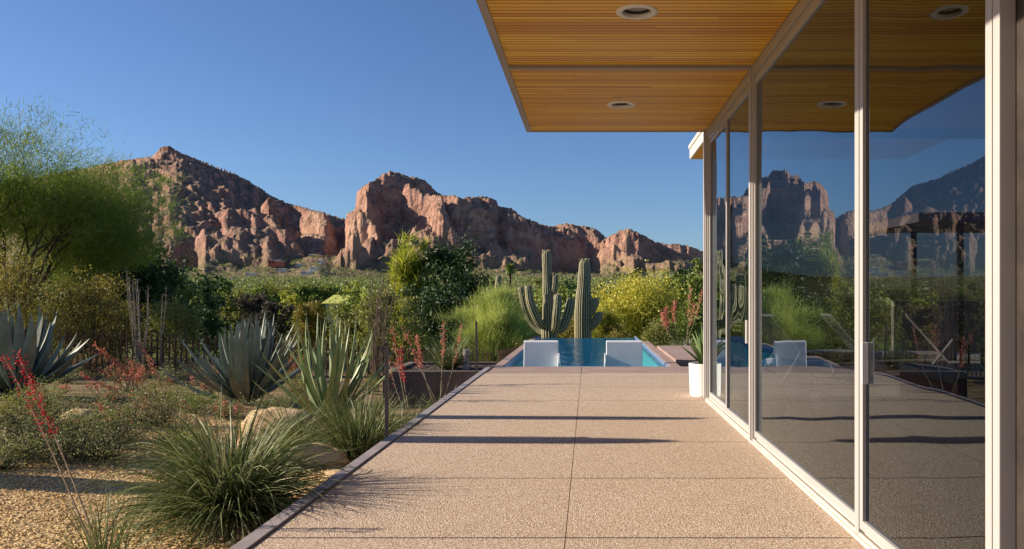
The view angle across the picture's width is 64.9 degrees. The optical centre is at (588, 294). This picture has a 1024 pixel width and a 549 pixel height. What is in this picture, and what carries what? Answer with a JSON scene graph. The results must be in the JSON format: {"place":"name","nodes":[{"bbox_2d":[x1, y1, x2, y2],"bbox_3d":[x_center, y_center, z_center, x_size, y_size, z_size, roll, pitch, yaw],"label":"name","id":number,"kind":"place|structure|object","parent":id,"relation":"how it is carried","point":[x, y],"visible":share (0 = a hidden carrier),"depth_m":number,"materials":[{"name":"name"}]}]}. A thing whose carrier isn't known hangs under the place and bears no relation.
{"place":"outdoors","nodes":[
{"label":"outdoors","id":0,"kind":"place"},
{"bbox_2d":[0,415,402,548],"bbox_3d":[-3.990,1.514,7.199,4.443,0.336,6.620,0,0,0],"label":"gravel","id":1,"kind":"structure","parent":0,"point":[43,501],"depth_m":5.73,"materials":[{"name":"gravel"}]},
{"bbox_2d":[190,364,220,393],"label":"coral shrub","id":2,"kind":"object","parent":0,"point":[204,387],"visible":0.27,"depth_m":13.41,"materials":[{"name":"plant"}]},
{"bbox_2d":[188,283,226,356],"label":"shrub","id":3,"kind":"object","parent":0,"point":[211,325],"visible":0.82,"depth_m":45.91,"materials":[{"name":"green plant"}]},
{"bbox_2d":[234,292,273,328],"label":"shrub","id":4,"kind":"object","parent":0,"point":[254,303],"visible":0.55,"depth_m":57.80,"materials":[{"name":"green plant"}]},
{"bbox_2d":[0,286,602,548],"bbox_3d":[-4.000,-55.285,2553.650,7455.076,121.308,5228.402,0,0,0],"label":"ground","id":5,"kind":"structure","parent":0,"point":[21,525],"depth_m":6.10,"materials":[{"name":"gravel"}]},
{"bbox_2d":[0,383,62,429],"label":"shrub","id":6,"kind":"object","parent":5,"relation":"on","point":[15,401],"visible":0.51,"depth_m":9.27,"materials":[{"name":"green plant"}]},
{"bbox_2d":[0,231,67,349],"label":"creosote bush","id":7,"kind":"object","parent":5,"relation":"on","point":[13,287],"visible":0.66,"depth_m":17.57,"materials":[{"name":"green plant"}]},
{"bbox_2d":[0,423,72,473],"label":"shrub","id":8,"kind":"object","parent":5,"relation":"on","point":[5,466],"visible":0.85,"depth_m":6.63,"materials":[{"name":"green plant"}]},
{"bbox_2d":[4,374,78,404],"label":"shrub","id":9,"kind":"object","parent":5,"relation":"on","point":[54,386],"visible":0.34,"depth_m":11.18,"materials":[{"name":"green plant"}]},
{"bbox_2d":[0,304,98,397],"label":"blue agave","id":10,"kind":"object","parent":5,"relation":"on","point":[37,358],"visible":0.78,"depth_m":12.34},
{"bbox_2d":[4,374,101,423],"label":"shrub","id":11,"kind":"object","parent":5,"relation":"on","point":[59,402],"visible":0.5,"depth_m":9.70,"materials":[{"name":"green plant"}]},
{"bbox_2d":[0,388,118,467],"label":"shrub","id":12,"kind":"object","parent":5,"relation":"on","point":[36,427],"visible":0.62,"depth_m":7.26,"materials":[{"name":"green plant"}]},
{"bbox_2d":[9,289,123,357],"bbox_3d":[-12.656,0.822,18.896,3.093,1.935,2.706,0,0,-36],"label":"creosote bush","id":13,"kind":"object","parent":5,"relation":"on","point":[59,321],"visible":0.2,"depth_m":18.78,"materials":[{"name":"green plant"}]},
{"bbox_2d":[57,363,99,383],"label":"shrub","id":14,"kind":"object","parent":5,"relation":"on","point":[69,379],"visible":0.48,"depth_m":15.57,"materials":[{"name":"green plant"}]},
{"bbox_2d":[16,405,140,443],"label":"shrub","id":15,"kind":"object","parent":5,"relation":"on","point":[101,408],"visible":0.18,"depth_m":7.79,"materials":[{"name":"green plant"}]},
{"bbox_2d":[59,408,100,422],"bbox_3d":[-5.913,1.489,9.329,0.462,0.332,0.454,0,0,0],"label":"boulder","id":16,"kind":"object","parent":5,"relation":"on","point":[82,411],"visible":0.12,"depth_m":9.23,"materials":[{"name":"stone"}]},
{"bbox_2d":[9,232,159,353],"bbox_3d":[-16.192,0.115,26.252,4.795,4.490,4.616,0,0,0],"label":"desert tree","id":17,"kind":"object","parent":5,"relation":"on","point":[124,274],"visible":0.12,"depth_m":25.40,"materials":[{"name":"green plant"}]},
{"bbox_2d":[0,404,170,472],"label":"shrub","id":18,"kind":"object","parent":5,"relation":"on","point":[93,450],"visible":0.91,"depth_m":6.91,"materials":[{"name":"green plant"}]},
{"bbox_2d":[35,254,137,371],"bbox_3d":[-11.163,0.528,17.976,2.037,2.867,2.223,0,0,-32],"label":"creosote bush","id":19,"kind":"object","parent":5,"relation":"on","point":[91,295],"visible":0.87,"depth_m":17.68,"materials":[{"name":"green plant"}]},
{"bbox_2d":[0,349,188,548],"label":"red yucca","id":20,"kind":"object","parent":5,"relation":"on","point":[92,543],"visible":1,"depth_m":4.31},
{"bbox_2d":[65,348,125,376],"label":"coral shrub","id":21,"kind":"object","parent":5,"relation":"on","point":[86,367],"visible":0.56,"depth_m":16.89,"materials":[{"name":"red plant"}]},
{"bbox_2d":[0,95,194,322],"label":"palo verde tree","id":22,"kind":"object","parent":5,"relation":"on","point":[25,203],"visible":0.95,"depth_m":21.41,"materials":[{"name":"green plant"}]},
{"bbox_2d":[61,379,148,408],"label":"shrub","id":23,"kind":"object","parent":5,"relation":"on","point":[106,397],"visible":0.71,"depth_m":11.29,"materials":[{"name":"green plant"}]},
{"bbox_2d":[8,153,203,351],"bbox_3d":[-14.618,-1.319,23.883,5.254,6.241,5.124,0,0,0],"label":"palo verde tree","id":24,"kind":"object","parent":5,"relation":"on","point":[103,264],"visible":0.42,"depth_m":23.59,"materials":[{"name":"green plant"}]},
{"bbox_2d":[74,300,153,367],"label":"creosote bush","id":25,"kind":"object","parent":5,"relation":"on","point":[125,325],"visible":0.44,"depth_m":18.50,"materials":[{"name":"green plant"}]},
{"bbox_2d":[78,384,172,427],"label":"shrub","id":26,"kind":"object","parent":5,"relation":"on","point":[137,397],"visible":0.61,"depth_m":9.41,"materials":[{"name":"green plant"}]},
{"bbox_2d":[88,356,177,394],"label":"coral shrub","id":27,"kind":"object","parent":5,"relation":"on","point":[141,371],"visible":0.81,"depth_m":13.53,"materials":[{"name":"red plant"}]},
{"bbox_2d":[124,267,150,376],"bbox_3d":[-9.557,0.622,16.794,0.711,2.383,0.544,0,0,34],"label":"ocotillo","id":28,"kind":"object","parent":5,"relation":"on","point":[138,353],"visible":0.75,"depth_m":16.74,"materials":[{"name":"grey plant"}]},
{"bbox_2d":[93,239,193,354],"bbox_3d":[-14.992,0.159,27.074,3.432,4.326,3.200,0,0,0],"label":"desert tree","id":29,"kind":"object","parent":5,"relation":"on","point":[160,281],"visible":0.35,"depth_m":26.77,"materials":[{"name":"green plant"}]},
{"bbox_2d":[79,341,210,435],"bbox_3d":[-4.596,1.001,8.602,0.757,1.082,1.384,0,0,12],"label":"red yucca","id":30,"kind":"object","parent":5,"relation":"on","point":[114,360],"visible":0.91,"depth_m":8.48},
{"bbox_2d":[122,351,177,374],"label":"shrub","id":31,"kind":"object","parent":5,"relation":"on","point":[147,369],"visible":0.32,"depth_m":17.76,"materials":[{"name":"green plant"}]},
{"bbox_2d":[110,385,201,427],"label":"shrub","id":32,"kind":"object","parent":5,"relation":"on","point":[177,403],"visible":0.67,"depth_m":9.45,"materials":[{"name":"green plant"}]},
{"bbox_2d":[88,259,236,355],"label":"valley tree","id":33,"kind":"object","parent":5,"relation":"on","point":[209,282],"visible":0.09,"depth_m":54.32,"materials":[{"name":"green plant"}]},
{"bbox_2d":[159,285,167,370],"bbox_3d":[-9.210,0.800,17.298,0.153,2.011,0.254,0,0,0],"label":"ocotillo","id":34,"kind":"object","parent":5,"relation":"on","point":[161,351],"visible":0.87,"depth_m":17.26,"materials":[{"name":"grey plant"}]},
{"bbox_2d":[127,374,201,406],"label":"shrub","id":35,"kind":"object","parent":5,"relation":"on","point":[169,391],"visible":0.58,"depth_m":11.41,"materials":[{"name":"green plant"}]},
{"bbox_2d":[147,361,196,384],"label":"shrub","id":36,"kind":"object","parent":5,"relation":"on","point":[181,376],"visible":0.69,"depth_m":16.06,"materials":[{"name":"green plant"}]},
{"bbox_2d":[140,295,206,357],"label":"creosote bush","id":37,"kind":"object","parent":5,"relation":"on","point":[186,319],"visible":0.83,"depth_m":21.86,"materials":[{"name":"green plant"}]},
{"bbox_2d":[140,424,215,454],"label":"shrub","id":38,"kind":"object","parent":5,"relation":"on","point":[185,432],"visible":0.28,"depth_m":7.64,"materials":[{"name":"green plant"}]},
{"bbox_2d":[164,343,201,368],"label":"shrub","id":39,"kind":"object","parent":5,"relation":"on","point":[183,359],"visible":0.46,"depth_m":19.01,"materials":[{"name":"green plant"}]},
{"bbox_2d":[164,284,203,355],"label":"desert tree","id":40,"kind":"object","parent":5,"relation":"on","point":[189,291],"visible":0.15,"depth_m":49.75,"materials":[{"name":"green plant"}]},
{"bbox_2d":[166,383,228,414],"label":"shrub","id":41,"kind":"object","parent":5,"relation":"on","point":[200,399],"visible":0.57,"depth_m":10.95,"materials":[{"name":"green plant"}]},
{"bbox_2d":[189,280,229,341],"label":"valley tree","id":42,"kind":"object","parent":5,"relation":"on","point":[223,295],"visible":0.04,"depth_m":66.86,"materials":[{"name":"green plant"}]},
{"bbox_2d":[56,384,373,548],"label":"red yucca","id":43,"kind":"object","parent":5,"relation":"on","point":[234,485],"visible":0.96,"depth_m":4.90,"materials":[{"name":"plant"}]},
{"bbox_2d":[193,390,255,421],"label":"shrub","id":44,"kind":"object","parent":5,"relation":"on","point":[226,411],"visible":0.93,"depth_m":10.47,"materials":[{"name":"green plant"}]},
{"bbox_2d":[218,280,233,295],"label":"desert tree","id":45,"kind":"object","parent":5,"relation":"on","point":[228,284],"visible":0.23,"depth_m":79.74,"materials":[{"name":"green plant"}]},
{"bbox_2d":[161,313,305,402],"bbox_3d":[-5.494,0.988,12.664,2.120,1.444,2.004,0,0,0],"label":"blue agave","id":46,"kind":"object","parent":5,"relation":"on","point":[240,372],"visible":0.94,"depth_m":12.34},
{"bbox_2d":[219,287,257,334],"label":"desert tree","id":47,"kind":"object","parent":5,"relation":"on","point":[234,308],"visible":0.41,"depth_m":61.25,"materials":[{"name":"green plant"}]},
{"bbox_2d":[24,326,492,375],"bbox_3d":[-8.476,1.276,17.501,12.870,1.679,0.059,0,0,-17],"label":"picket fence","id":48,"kind":"object","parent":5,"relation":"on","point":[151,340],"visible":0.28,"depth_m":17.30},
{"bbox_2d":[235,279,292,327],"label":"valley tree","id":49,"kind":"object","parent":5,"relation":"on","point":[256,288],"visible":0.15,"depth_m":72.07,"materials":[{"name":"green plant"}]},
{"bbox_2d":[253,390,294,409],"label":"shrub","id":50,"kind":"object","parent":5,"relation":"on","point":[282,398],"visible":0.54,"depth_m":11.22,"materials":[{"name":"green plant"}]},
{"bbox_2d":[251,301,296,359],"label":"shrub","id":51,"kind":"object","parent":5,"relation":"on","point":[271,309],"visible":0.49,"depth_m":43.92,"materials":[{"name":"green plant"}]},
{"bbox_2d":[241,407,319,439],"bbox_3d":[-3.421,1.501,8.857,0.849,0.504,0.567,0,0,0],"label":"boulder","id":52,"kind":"object","parent":5,"relation":"on","point":[272,414],"visible":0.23,"depth_m":8.72,"materials":[{"name":"stone"}]},
{"bbox_2d":[279,290,300,330],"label":"desert tree","id":53,"kind":"object","parent":5,"relation":"on","point":[293,299],"visible":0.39,"depth_m":65.75,"materials":[{"name":"green plant"}]},
{"bbox_2d":[223,386,363,452],"bbox_3d":[-2.852,1.214,7.830,1.465,0.668,1.499,0,0,16],"label":"red yucca","id":54,"kind":"object","parent":5,"relation":"on","point":[295,426],"visible":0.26,"depth_m":7.80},
{"bbox_2d":[270,369,327,394],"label":"shrub","id":55,"kind":"object","parent":5,"relation":"on","point":[298,386],"visible":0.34,"depth_m":14.20,"materials":[{"name":"green plant"}]},
{"bbox_2d":[279,317,335,354],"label":"valley tree","id":56,"kind":"object","parent":5,"relation":"on","point":[291,333],"visible":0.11,"depth_m":59.40,"materials":[{"name":"green plant"}]},
{"bbox_2d":[284,300,335,360],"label":"desert tree","id":57,"kind":"object","parent":5,"relation":"on","point":[302,309],"visible":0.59,"depth_m":42.36,"materials":[{"name":"green plant"}]},
{"bbox_2d":[280,279,342,326],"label":"desert tree","id":58,"kind":"object","parent":5,"relation":"on","point":[305,292],"visible":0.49,"depth_m":70.14,"materials":[{"name":"green plant"}]},
{"bbox_2d":[276,443,350,466],"bbox_3d":[-2.459,1.469,7.150,0.670,0.295,0.424,0,0,0],"label":"boulder","id":59,"kind":"object","parent":5,"relation":"on","point":[341,456],"visible":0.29,"depth_m":7.00,"materials":[{"name":"stone"}]},
{"bbox_2d":[253,310,407,422],"bbox_3d":[-3.319,0.889,10.036,1.840,1.491,2.020,0,0,0],"label":"narrow agave","id":60,"kind":"object","parent":5,"relation":"on","point":[337,355],"visible":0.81,"depth_m":10.14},
{"bbox_2d":[322,295,349,341],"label":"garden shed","id":61,"kind":"structure","parent":5,"relation":"on","point":[339,299],"depth_m":65.06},
{"bbox_2d":[313,301,373,361],"bbox_3d":[-11.974,2.301,40.045,3.349,4.468,2.882,0,0,0],"label":"desert tree","id":62,"kind":"object","parent":5,"relation":"on","point":[349,316],"visible":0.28,"depth_m":39.60,"materials":[{"name":"green plant"}]},
{"bbox_2d":[0,231,701,296],"bbox_3d":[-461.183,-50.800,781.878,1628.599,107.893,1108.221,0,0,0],"label":"distant scrub","id":63,"kind":"object","parent":5,"relation":"on","point":[238,282],"visible":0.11,"depth_m":738.91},
{"bbox_2d":[324,277,389,350],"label":"valley tree","id":64,"kind":"object","parent":5,"relation":"on","point":[355,296],"visible":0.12,"depth_m":59.48,"materials":[{"name":"green plant"}]},
{"bbox_2d":[282,384,435,460],"bbox_3d":[-2.115,1.152,7.452,1.438,0.770,1.574,0,0,0],"label":"red yucca","id":65,"kind":"object","parent":5,"relation":"on","point":[370,434],"visible":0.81,"depth_m":7.32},
{"bbox_2d":[356,370,382,393],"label":"shrub","id":66,"kind":"object","parent":5,"relation":"on","point":[372,383],"visible":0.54,"depth_m":15.08,"materials":[{"name":"green plant"}]},
{"bbox_2d":[356,392,398,416],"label":"shrub","id":67,"kind":"object","parent":5,"relation":"on","point":[365,404],"visible":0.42,"depth_m":11.19,"materials":[{"name":"green plant"}]},
{"bbox_2d":[367,261,398,391],"bbox_3d":[-4.049,0.647,15.577,0.577,2.605,0.496,0,0,29],"label":"ocotillo","id":68,"kind":"object","parent":5,"relation":"on","point":[374,365],"visible":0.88,"depth_m":15.56,"materials":[{"name":"brown plant"}]},
{"bbox_2d":[344,286,437,362],"bbox_3d":[-8.788,1.840,35.829,4.005,4.756,4.037,0,0,0],"label":"desert tree","id":69,"kind":"object","parent":5,"relation":"on","point":[364,310],"visible":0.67,"depth_m":35.64,"materials":[{"name":"green plant"}]},
{"bbox_2d":[376,327,432,435],"bbox_3d":[-2.034,1.015,9.280,1.144,1.299,1.194,0,0,0],"label":"red yucca","id":70,"kind":"object","parent":5,"relation":"on","point":[403,380],"visible":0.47,"depth_m":9.38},
{"bbox_2d":[401,321,464,415],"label":"red yucca","id":71,"kind":"object","parent":5,"relation":"on","point":[418,347],"visible":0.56,"depth_m":11.03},
{"bbox_2d":[383,362,496,404],"bbox_3d":[-2.525,1.800,13.950,1.650,1.100,1.900,0,0,0],"label":"planter","id":72,"kind":"object","parent":5,"relation":"on","point":[414,382],"visible":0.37,"depth_m":13.00,"materials":[{"name":"metal"}]},
{"bbox_2d":[403,365,494,370],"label":"planter gravel","id":73,"kind":"structure","parent":72,"relation":"in","point":[436,368],"depth_m":14.01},
{"bbox_2d":[409,333,481,369],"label":"red yucca","id":74,"kind":"object","parent":73,"relation":"on","point":[447,363],"visible":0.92,"depth_m":13.82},
{"bbox_2d":[463,349,469,369],"bbox_3d":[-2.120,1.140,13.850,0.120,0.380,0.120,0,0,0],"label":"bollard light","id":75,"kind":"object","parent":73,"relation":"on","point":[466,366],"visible":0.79,"depth_m":13.81,"materials":[{"name":"metal"}]},
{"bbox_2d":[394,225,495,361],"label":"tree","id":76,"kind":"object","parent":5,"relation":"on","point":[441,263],"visible":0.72,"depth_m":41.64,"materials":[{"name":"green plant"}]},
{"bbox_2d":[433,281,541,361],"bbox_3d":[-2.887,1.016,23.711,2.732,3.076,3.253,0,0,-39],"label":"palo verde tree","id":77,"kind":"object","parent":5,"relation":"on","point":[499,325],"visible":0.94,"depth_m":23.26,"materials":[{"name":"green plant"}]},
{"bbox_2d":[497,347,518,362],"bbox_3d":[-2.075,1.850,21.980,0.047,0.972,5.089,0,0,3],"label":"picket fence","id":78,"kind":"object","parent":5,"relation":"on","point":[503,354],"visible":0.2,"depth_m":20.45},
{"bbox_2d":[504,263,515,286],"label":"palm tree","id":79,"kind":"object","parent":5,"relation":"on","point":[509,271],"visible":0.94,"depth_m":129.74,"materials":[{"name":"green plant"}]},
{"bbox_2d":[517,250,576,337],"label":"saguaro cactus","id":80,"kind":"object","parent":5,"relation":"on","point":[549,324],"visible":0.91,"depth_m":26.04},
{"bbox_2d":[517,279,597,337],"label":"valley tree","id":81,"kind":"object","parent":5,"relation":"on","point":[540,296],"visible":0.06,"depth_m":50.54,"materials":[{"name":"green plant"}]},
{"bbox_2d":[557,315,573,337],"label":"creosote bush","id":82,"kind":"object","parent":5,"relation":"on","point":[568,332],"visible":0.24,"depth_m":29.74,"materials":[{"name":"green plant"}]},
{"bbox_2d":[574,258,605,337],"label":"saguaro cactus","id":83,"kind":"object","parent":5,"relation":"on","point":[585,324],"visible":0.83,"depth_m":26.70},
{"bbox_2d":[488,336,697,372],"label":"swimming pool","id":84,"kind":"structure","parent":5,"relation":"in","point":[581,355],"depth_m":16.84,"materials":[{"name":"liquid"}]},
{"bbox_2d":[524,340,560,366],"bbox_3d":[-0.857,1.167,15.350,0.666,0.645,1.800,0,0,0],"label":"pool lounger","id":85,"kind":"object","parent":84,"relation":"in","point":[541,353],"visible":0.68,"depth_m":14.63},
{"bbox_2d":[604,340,642,366],"bbox_3d":[0.632,1.167,15.350,0.696,0.645,1.800,0,0,0],"label":"pool lounger","id":86,"kind":"object","parent":84,"relation":"in","point":[623,353],"visible":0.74,"depth_m":14.63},
{"bbox_2d":[553,269,639,306],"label":"valley tree","id":87,"kind":"object","parent":5,"relation":"on","point":[567,282],"visible":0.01,"depth_m":59.21,"materials":[{"name":"green plant"}]},
{"bbox_2d":[591,298,630,337],"bbox_3d":[0.468,1.526,29.024,2.046,2.946,2.218,0,0,19],"label":"palo verde tree","id":88,"kind":"object","parent":5,"relation":"on","point":[608,318],"visible":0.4,"depth_m":28.63,"materials":[{"name":"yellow plant"}]},
{"bbox_2d":[595,322,637,339],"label":"creosote bush","id":89,"kind":"object","parent":5,"relation":"on","point":[614,334],"visible":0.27,"depth_m":28.34,"materials":[{"name":"green plant"}]},
{"bbox_2d":[574,259,700,345],"bbox_3d":[1.847,1.050,31.023,5.052,4.782,5.361,0,0,22],"label":"palo verde tree","id":90,"kind":"object","parent":5,"relation":"on","point":[641,303],"visible":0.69,"depth_m":30.34,"materials":[{"name":"yellow plant"}]},
{"bbox_2d":[639,315,684,346],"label":"creosote bush","id":91,"kind":"object","parent":5,"relation":"on","point":[658,332],"visible":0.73,"depth_m":27.81,"materials":[{"name":"green plant"}]},
{"bbox_2d":[656,267,685,310],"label":"desert tree","id":92,"kind":"object","parent":5,"relation":"on","point":[668,272],"visible":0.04,"depth_m":58.24,"materials":[{"name":"green plant"}]},
{"bbox_2d":[660,288,702,345],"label":"red yucca","id":93,"kind":"object","parent":5,"relation":"on","point":[665,313],"visible":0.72,"depth_m":18.83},
{"bbox_2d":[664,273,702,345],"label":"desert tree","id":94,"kind":"object","parent":5,"relation":"on","point":[694,282],"visible":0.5,"depth_m":43.36,"materials":[{"name":"green plant"}]},
{"bbox_2d":[691,254,702,292],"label":"desert tree","id":95,"kind":"object","parent":5,"relation":"on","point":[698,267],"visible":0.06,"depth_m":52.29,"materials":[{"name":"green plant"}]},
{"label":"terrace footing","id":96,"kind":"structure","parent":5,"relation":"on","visible":0},
{"bbox_2d":[251,373,864,548],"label":"terrace","id":97,"kind":"structure","parent":96,"relation":"on","point":[576,461],"depth_m":5.32,"materials":[{"name":"concrete"}]},
{"bbox_2d":[229,367,490,548],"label":"terrace edging","id":98,"kind":"object","parent":97,"relation":"attached to","point":[262,532],"visible":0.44,"depth_m":5.29,"materials":[{"name":"metal"}]},
{"bbox_2d":[385,342,388,437],"bbox_3d":[-1.785,1.008,7.070,0.032,1.165,0.040,0,0,0],"label":"railing post","id":99,"kind":"object","parent":98,"relation":"attached to","point":[386,389],"visible":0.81,"depth_m":7.06,"materials":[{"name":"brown metal"}]},
{"bbox_2d":[689,362,702,397],"bbox_3d":[1.450,1.048,9.880,0.430,0.405,0.430,0,0,0],"label":"plant pot","id":100,"kind":"object","parent":97,"relation":"on","point":[696,378],"visible":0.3,"depth_m":9.73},
{"bbox_2d":[681,326,702,363],"bbox_3d":[1.376,0.609,9.865,0.518,0.541,0.582,0,0,40],"label":"aloe","id":101,"kind":"object","parent":100,"relation":"in","point":[698,351],"visible":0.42,"depth_m":9.82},
{"bbox_2d":[476,0,1023,548],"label":"modern house","id":102,"kind":"structure","parent":96,"relation":"on","point":[862,272],"depth_m":4.31,"materials":[{"name":"wood"}]},
{"bbox_2d":[607,101,634,107],"bbox_3d":[0.330,-1.964,8.170,0.292,0.067,0.292,0,0,0],"label":"recessed downlight","id":103,"kind":"object","parent":102,"relation":"attached to","point":[621,104],"visible":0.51,"depth_m":8.22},
{"bbox_2d":[616,4,657,19],"bbox_3d":[0.330,-1.964,5.490,0.292,0.067,0.292,0,0,0],"label":"recessed downlight","id":104,"kind":"object","parent":102,"relation":"attached to","point":[647,13],"visible":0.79,"depth_m":5.54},
{"bbox_2d":[709,120,725,409],"bbox_3d":[1.435,-0.310,8.747,0.036,3.007,1.335,0,0,0],"label":"fixed window","id":105,"kind":"structure","parent":102,"relation":"in","point":[717,144],"depth_m":8.92,"materials":[{"name":"beige metal"}]},
{"bbox_2d":[726,86,748,431],"bbox_3d":[1.387,-0.310,7.477,0.078,3.007,1.285,0,0,0],"label":"sliding door","id":106,"kind":"structure","parent":102,"relation":"in","point":[737,119],"depth_m":7.53,"materials":[{"name":"beige metal"}]},
{"bbox_2d":[754,0,854,521],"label":"fixed window","id":107,"kind":"structure","parent":102,"relation":"in","point":[804,95],"depth_m":5.11,"materials":[{"name":"glass"}]},
{"bbox_2d":[860,0,992,548],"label":"sliding door","id":108,"kind":"structure","parent":102,"relation":"in","point":[926,66],"depth_m":3.32,"materials":[{"name":"beige metal"}]},
{"bbox_2d":[0,0,702,250],"label":"sky","id":109,"kind":"structure","parent":0,"point":[309,103],"materials":[{"name":"blue"}]},
{"bbox_2d":[1,146,702,278],"bbox_3d":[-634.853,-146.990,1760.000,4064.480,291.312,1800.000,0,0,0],"label":"mountain","id":110,"kind":"structure","parent":0,"point":[235,212],"depth_m":1393.77,"materials":[{"name":"stone"}]},
{"bbox_2d":[268,260,284,266],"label":"hillside house","id":111,"kind":"structure","parent":110,"relation":"on","point":[276,263],"depth_m":1163.15,"materials":[{"name":"ceramic"}]},
{"bbox_2d":[382,228,438,362],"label":"tree","id":112,"kind":"object","parent":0,"point":[408,270],"visible":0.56,"depth_m":43.35,"materials":[{"name":"green plant"}]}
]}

